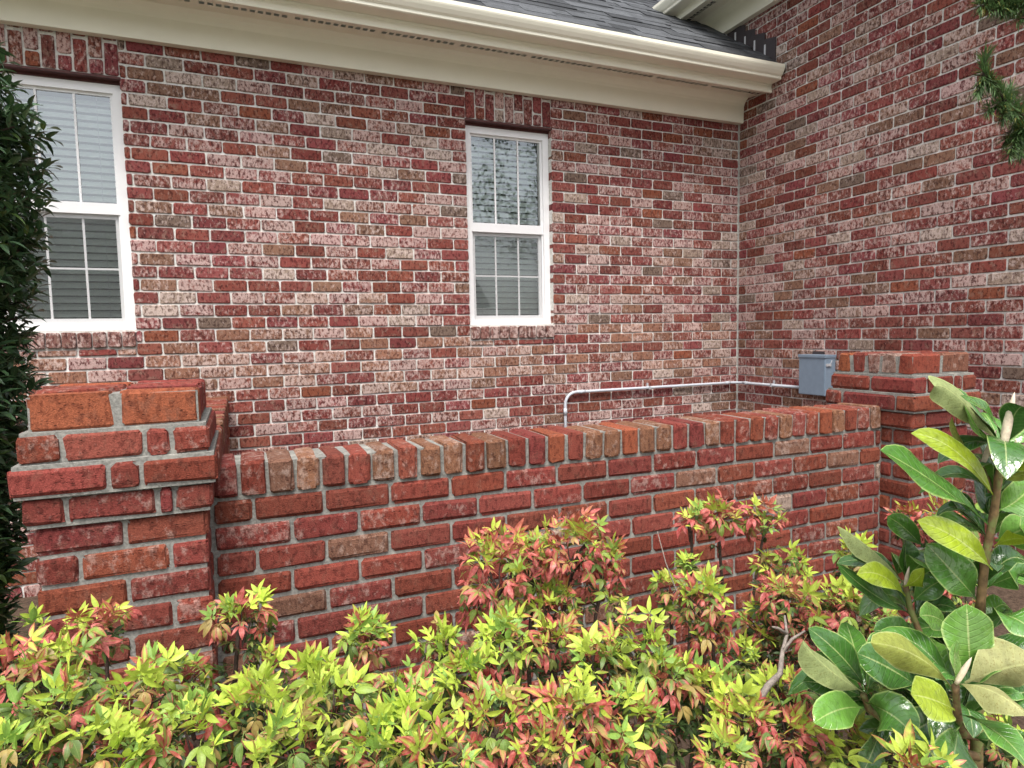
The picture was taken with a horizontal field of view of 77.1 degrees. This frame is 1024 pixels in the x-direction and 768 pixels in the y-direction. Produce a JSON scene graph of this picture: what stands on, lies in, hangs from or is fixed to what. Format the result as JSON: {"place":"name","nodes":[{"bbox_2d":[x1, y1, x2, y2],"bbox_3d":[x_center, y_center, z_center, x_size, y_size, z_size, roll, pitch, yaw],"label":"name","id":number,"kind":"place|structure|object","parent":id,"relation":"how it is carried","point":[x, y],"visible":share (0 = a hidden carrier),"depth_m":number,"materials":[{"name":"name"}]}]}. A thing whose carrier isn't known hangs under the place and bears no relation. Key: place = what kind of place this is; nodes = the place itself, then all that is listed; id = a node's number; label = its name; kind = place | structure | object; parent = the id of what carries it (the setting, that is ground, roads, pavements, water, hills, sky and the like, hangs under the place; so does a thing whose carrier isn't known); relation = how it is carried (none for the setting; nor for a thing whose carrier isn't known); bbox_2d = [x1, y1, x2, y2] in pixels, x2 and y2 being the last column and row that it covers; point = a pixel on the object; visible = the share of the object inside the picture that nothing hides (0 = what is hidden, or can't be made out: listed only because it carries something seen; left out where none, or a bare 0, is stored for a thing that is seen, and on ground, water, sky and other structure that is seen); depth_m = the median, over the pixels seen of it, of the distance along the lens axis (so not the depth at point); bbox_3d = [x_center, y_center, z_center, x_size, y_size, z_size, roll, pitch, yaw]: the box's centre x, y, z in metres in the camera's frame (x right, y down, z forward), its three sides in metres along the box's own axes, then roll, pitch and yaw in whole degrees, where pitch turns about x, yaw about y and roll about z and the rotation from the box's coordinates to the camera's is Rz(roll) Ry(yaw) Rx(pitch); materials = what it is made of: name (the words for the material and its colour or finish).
{"place":"outdoors","nodes":[
{"label":"outdoors","id":0,"kind":"place"},
{"bbox_2d":[7,379,222,767],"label":"brick pier","id":1,"kind":"structure","parent":0,"point":[111,486],"depth_m":1.73,"materials":[{"name":"red brick"}]},
{"bbox_2d":[5,584,1023,767],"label":"planting bed ground","id":2,"kind":"structure","parent":0,"point":[1013,600],"depth_m":3.40,"materials":[{"name":"soil"}]},
{"bbox_2d":[0,41,62,751],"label":"holly bush","id":3,"kind":"object","parent":2,"relation":"on","point":[16,269],"visible":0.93,"depth_m":2.10,"materials":[{"name":"green plant"}]},
{"bbox_2d":[0,594,141,766],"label":"nandina shrub","id":4,"kind":"object","parent":2,"relation":"on","point":[40,651],"visible":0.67,"depth_m":1.19,"materials":[{"name":"green plant"}]},
{"bbox_2d":[0,640,249,767],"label":"nandina shrub","id":5,"kind":"object","parent":2,"relation":"on","point":[133,733],"visible":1,"depth_m":1.01,"materials":[{"name":"green plant"}]},
{"bbox_2d":[120,578,295,767],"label":"nandina shrub","id":6,"kind":"object","parent":2,"relation":"on","point":[219,634],"visible":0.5,"depth_m":1.35,"materials":[{"name":"green plant"}]},
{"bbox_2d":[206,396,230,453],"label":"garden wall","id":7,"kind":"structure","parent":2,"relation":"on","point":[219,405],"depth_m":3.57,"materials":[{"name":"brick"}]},
{"bbox_2d":[214,640,380,767],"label":"nandina shrub","id":8,"kind":"object","parent":2,"relation":"on","point":[266,745],"visible":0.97,"depth_m":1.08,"materials":[{"name":"green plant"}]},
{"bbox_2d":[336,601,395,760],"bbox_3d":[-0.362,0.990,1.653,0.146,0.884,0.158,1,5,28],"label":"nandina shrub","id":9,"kind":"object","parent":2,"relation":"on","point":[363,623],"visible":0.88,"depth_m":1.61,"materials":[{"name":"green plant"}]},
{"bbox_2d":[324,666,541,767],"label":"nandina shrub","id":10,"kind":"object","parent":2,"relation":"on","point":[414,745],"visible":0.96,"depth_m":1.05,"materials":[{"name":"green plant"}]},
{"bbox_2d":[361,598,582,767],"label":"nandina shrub","id":11,"kind":"object","parent":2,"relation":"on","point":[454,662],"visible":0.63,"depth_m":1.35,"materials":[{"name":"green plant"}]},
{"bbox_2d":[453,505,631,766],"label":"nandina shrub","id":12,"kind":"object","parent":2,"relation":"on","point":[481,595],"visible":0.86,"depth_m":1.52,"materials":[{"name":"multicoloured plant"}]},
{"bbox_2d":[210,403,882,767],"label":"garden wall","id":13,"kind":"structure","parent":2,"relation":"on","point":[321,539],"depth_m":2.33,"materials":[{"name":"brick"}]},
{"bbox_2d":[506,664,676,767],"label":"nandina shrub","id":14,"kind":"object","parent":2,"relation":"on","point":[603,743],"visible":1,"depth_m":1.09,"materials":[{"name":"green plant"}]},
{"bbox_2d":[565,587,707,767],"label":"nandina shrub","id":15,"kind":"object","parent":2,"relation":"on","point":[614,662],"visible":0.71,"depth_m":1.28,"materials":[{"name":"green plant"}]},
{"bbox_2d":[657,531,694,765],"bbox_3d":[0.415,0.898,1.645,0.107,1.038,0.034,2,6,38],"label":"bare twig","id":16,"kind":"object","parent":2,"relation":"on","point":[678,595],"visible":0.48,"depth_m":1.63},
{"bbox_2d":[647,549,742,767],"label":"nandina shrub","id":17,"kind":"object","parent":2,"relation":"on","point":[711,613],"visible":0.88,"depth_m":1.49,"materials":[{"name":"green plant"}]},
{"bbox_2d":[671,487,791,760],"bbox_3d":[0.670,0.847,1.985,0.427,1.079,0.189,-3,5,-23],"label":"nandina shrub","id":18,"kind":"object","parent":2,"relation":"on","point":[698,525],"visible":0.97,"depth_m":1.92,"materials":[{"name":"red plant"}]},
{"bbox_2d":[671,649,871,767],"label":"nandina shrub","id":19,"kind":"object","parent":2,"relation":"on","point":[782,746],"visible":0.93,"depth_m":1.17,"materials":[{"name":"green plant"}]},
{"bbox_2d":[706,539,838,767],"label":"nandina shrub","id":20,"kind":"object","parent":2,"relation":"on","point":[777,588],"visible":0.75,"depth_m":1.65,"materials":[{"name":"green plant"}]},
{"bbox_2d":[755,615,805,764],"bbox_3d":[0.551,0.964,1.320,0.053,0.951,0.164,3,6,42],"label":"grey branch","id":21,"kind":"object","parent":2,"relation":"on","point":[768,685],"visible":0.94,"depth_m":1.29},
{"bbox_2d":[808,526,902,766],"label":"nandina shrub","id":22,"kind":"object","parent":2,"relation":"on","point":[844,612],"visible":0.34,"depth_m":1.93,"materials":[{"name":"green plant"}]},
{"bbox_2d":[788,376,1023,767],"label":"magnolia shrub","id":23,"kind":"object","parent":2,"relation":"on","point":[929,657],"visible":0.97,"depth_m":1.14,"materials":[{"name":"green plant"}]},
{"bbox_2d":[871,718,966,767],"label":"nandina shrub","id":24,"kind":"object","parent":2,"relation":"on","point":[900,744],"visible":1,"depth_m":0.92,"materials":[{"name":"green plant"}]},
{"bbox_2d":[823,614,1023,767],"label":"nandina shrub","id":25,"kind":"object","parent":2,"relation":"on","point":[1002,760],"visible":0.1,"depth_m":1.31,"materials":[{"name":"green plant"}]},
{"bbox_2d":[883,487,995,636],"bbox_3d":[1.316,0.846,1.986,0.275,1.056,0.336,0,5,18],"label":"nandina shrub","id":26,"kind":"object","parent":2,"relation":"on","point":[911,510],"visible":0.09,"depth_m":2.01,"materials":[{"name":"red plant"}]},
{"bbox_2d":[965,0,1023,167],"bbox_3d":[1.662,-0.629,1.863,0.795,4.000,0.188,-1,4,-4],"label":"conifer tree","id":27,"kind":"object","parent":2,"relation":"on","point":[1005,106],"visible":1,"depth_m":1.80,"materials":[{"name":"green plant"}]},
{"bbox_2d":[826,350,980,622],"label":"brick pier","id":28,"kind":"structure","parent":0,"point":[896,387],"depth_m":3.02,"materials":[{"name":"red brick"}]},
{"label":"ground","id":29,"kind":"structure","parent":0,"visible":0},
{"bbox_2d":[0,0,1023,599],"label":"brick house","id":30,"kind":"structure","parent":29,"relation":"on","point":[290,224],"depth_m":4.61,"materials":[{"name":"red brick"}]},
{"bbox_2d":[0,63,135,330],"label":"window","id":31,"kind":"structure","parent":30,"relation":"in","point":[91,281],"depth_m":4.05,"materials":[{"name":"white plastic"}]},
{"bbox_2d":[464,118,551,324],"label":"window","id":32,"kind":"structure","parent":30,"relation":"in","point":[507,176],"depth_m":5.17,"materials":[{"name":"white plastic"}]},
{"bbox_2d":[563,380,798,426],"bbox_3d":[1.430,0.535,5.628,1.991,1.106,0.729,-1,4,1],"label":"conduit pipe","id":33,"kind":"object","parent":30,"relation":"attached to","point":[773,384],"visible":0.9,"depth_m":5.53,"materials":[{"name":"silver metal"}]},
{"bbox_2d":[798,351,835,395],"bbox_3d":[2.408,-0.085,5.069,0.129,0.340,0.270,-3,5,-23],"label":"electrical box","id":34,"kind":"object","parent":30,"relation":"attached to","point":[816,369],"visible":0.98,"depth_m":5.02,"materials":[{"name":"grey metal"}]}
]}

